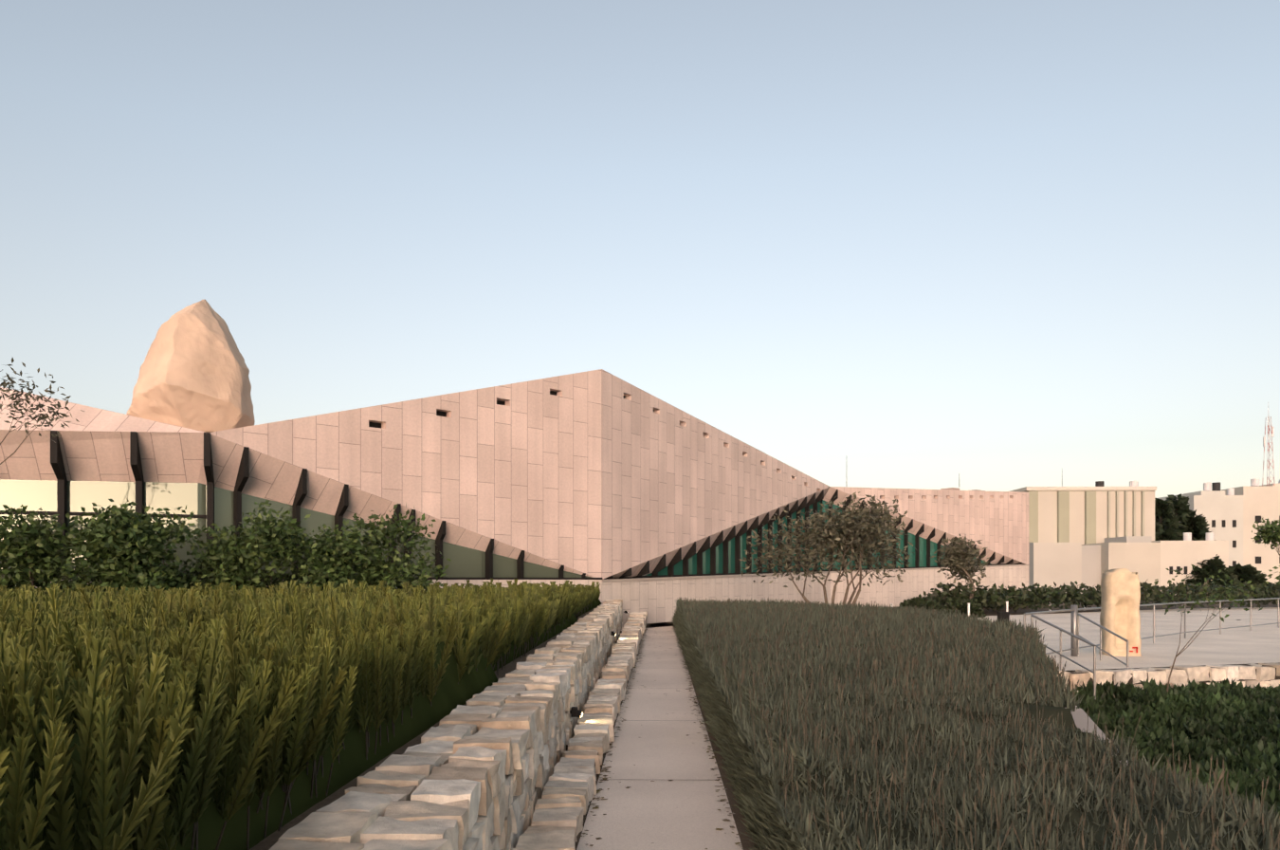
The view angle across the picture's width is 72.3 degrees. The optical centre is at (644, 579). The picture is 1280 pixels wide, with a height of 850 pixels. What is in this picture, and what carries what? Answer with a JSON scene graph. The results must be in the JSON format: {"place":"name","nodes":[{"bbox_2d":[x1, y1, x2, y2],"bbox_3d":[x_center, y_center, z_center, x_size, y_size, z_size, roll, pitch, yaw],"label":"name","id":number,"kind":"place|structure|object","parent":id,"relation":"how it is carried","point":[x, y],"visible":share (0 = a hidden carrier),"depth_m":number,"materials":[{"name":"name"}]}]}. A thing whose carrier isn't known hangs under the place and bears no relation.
{"place":"outdoors","nodes":[
{"label":"outdoors","id":0,"kind":"place"},
{"bbox_2d":[268,598,622,849],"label":"stone wall","id":1,"kind":"structure","parent":0,"point":[448,778],"depth_m":4.82,"materials":[{"name":"beige stone"}]},
{"bbox_2d":[0,0,1279,574],"label":"sky","id":2,"kind":"structure","parent":0,"point":[990,245],"materials":[{"name":"blue"}]},
{"bbox_2d":[249,596,1279,849],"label":"pavement","id":3,"kind":"structure","parent":0,"point":[676,803],"depth_m":9.65,"materials":[{"name":"concrete"}]},
{"bbox_2d":[0,577,601,849],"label":"rosemary fronds","id":4,"kind":"object","parent":3,"relation":"on","point":[97,668],"visible":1,"depth_m":3.42,"materials":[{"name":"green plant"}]},
{"bbox_2d":[512,610,647,849],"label":"stone ledge","id":5,"kind":"object","parent":3,"relation":"on","point":[562,803],"depth_m":7.30,"materials":[{"name":"beige stone"}]},
{"bbox_2d":[569,610,628,717],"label":"spotlights","id":6,"kind":"object","parent":3,"relation":"on","point":[575,711],"visible":0.77,"depth_m":8.84,"materials":[{"name":"black metal"}]},
{"bbox_2d":[579,622,742,848],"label":"path debris","id":7,"kind":"object","parent":3,"relation":"on","point":[605,777],"visible":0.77,"depth_m":8.10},
{"bbox_2d":[671,597,1279,849],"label":"ornamental grass","id":8,"kind":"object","parent":3,"relation":"on","point":[1033,708],"visible":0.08,"depth_m":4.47,"materials":[{"name":"green plant"}]},
{"bbox_2d":[890,601,1085,615],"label":"bollard lights","id":9,"kind":"object","parent":3,"relation":"on","point":[968,609],"visible":0.31,"depth_m":36.71,"materials":[{"name":"white"}]},
{"bbox_2d":[1098,567,1141,656],"bbox_3d":[10.183,0.693,18.763,0.670,1.855,0.503,0,0,1],"label":"standing stone sculpture","id":10,"kind":"object","parent":3,"relation":"on","point":[1120,600],"visible":0.98,"depth_m":18.59,"materials":[{"name":"beige stone"}]},
{"bbox_2d":[997,611,1009,621],"bbox_3d":[10.138,1.283,24.768,0.440,0.725,0.200,0,0,-28],"label":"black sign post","id":11,"kind":"object","parent":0,"point":[1001,615],"visible":0.18,"depth_m":24.71,"materials":[{"name":"black metal"}]},
{"bbox_2d":[1023,597,1279,698],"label":"plaza railing","id":12,"kind":"object","parent":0,"point":[1073,633],"visible":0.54,"depth_m":18.47,"materials":[{"name":"grey metal"}]},
{"bbox_2d":[1057,661,1279,696],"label":"plaza wall","id":13,"kind":"structure","parent":0,"point":[1198,673],"depth_m":15.93,"materials":[{"name":"beige stone"}]},
{"label":"terrace ground","id":14,"kind":"structure","parent":0,"visible":0},
{"bbox_2d":[1065,705,1132,767],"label":"bed kerb","id":15,"kind":"structure","parent":14,"relation":"on","point":[1080,716],"depth_m":9.93,"materials":[{"name":"concrete"}]},
{"bbox_2d":[1063,677,1279,818],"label":"ground cover leaves","id":16,"kind":"object","parent":14,"relation":"on","point":[1254,711],"visible":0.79,"depth_m":11.81,"materials":[{"name":"green plant"}]},
{"bbox_2d":[1107,695,1279,803],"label":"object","id":17,"kind":"object","parent":14,"relation":"on","point":[1169,727],"visible":0.02,"depth_m":11.92,"materials":[{"name":"green plant"}]},
{"label":"terrain","id":18,"kind":"structure","parent":0,"visible":0},
{"bbox_2d":[0,368,1029,624],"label":"museum","id":19,"kind":"structure","parent":18,"relation":"on","point":[633,498],"depth_m":28.01,"materials":[{"name":"stone"}]},
{"bbox_2d":[126,299,255,432],"bbox_3d":[-12.032,-5.628,23.181,3.028,3.605,2.361,0,0,1],"label":"boulder","id":20,"kind":"object","parent":19,"relation":"on","point":[193,372],"visible":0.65,"depth_m":22.59,"materials":[{"name":"beige stone"}]},
{"bbox_2d":[0,357,1279,692],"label":"tree","id":21,"kind":"object","parent":18,"relation":"on","point":[121,545],"depth_m":19.98,"materials":[{"name":"green plant"}]},
{"bbox_2d":[1009,477,1279,595],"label":"background buildings","id":22,"kind":"structure","parent":18,"relation":"on","point":[1088,536],"depth_m":128.45,"materials":[{"name":"beige concrete"}]},
{"bbox_2d":[1261,416,1274,486],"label":"telecom mast","id":23,"kind":"object","parent":22,"relation":"on","point":[1269,433],"visible":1,"depth_m":177.32,"materials":[{"name":"metal"}]}
]}

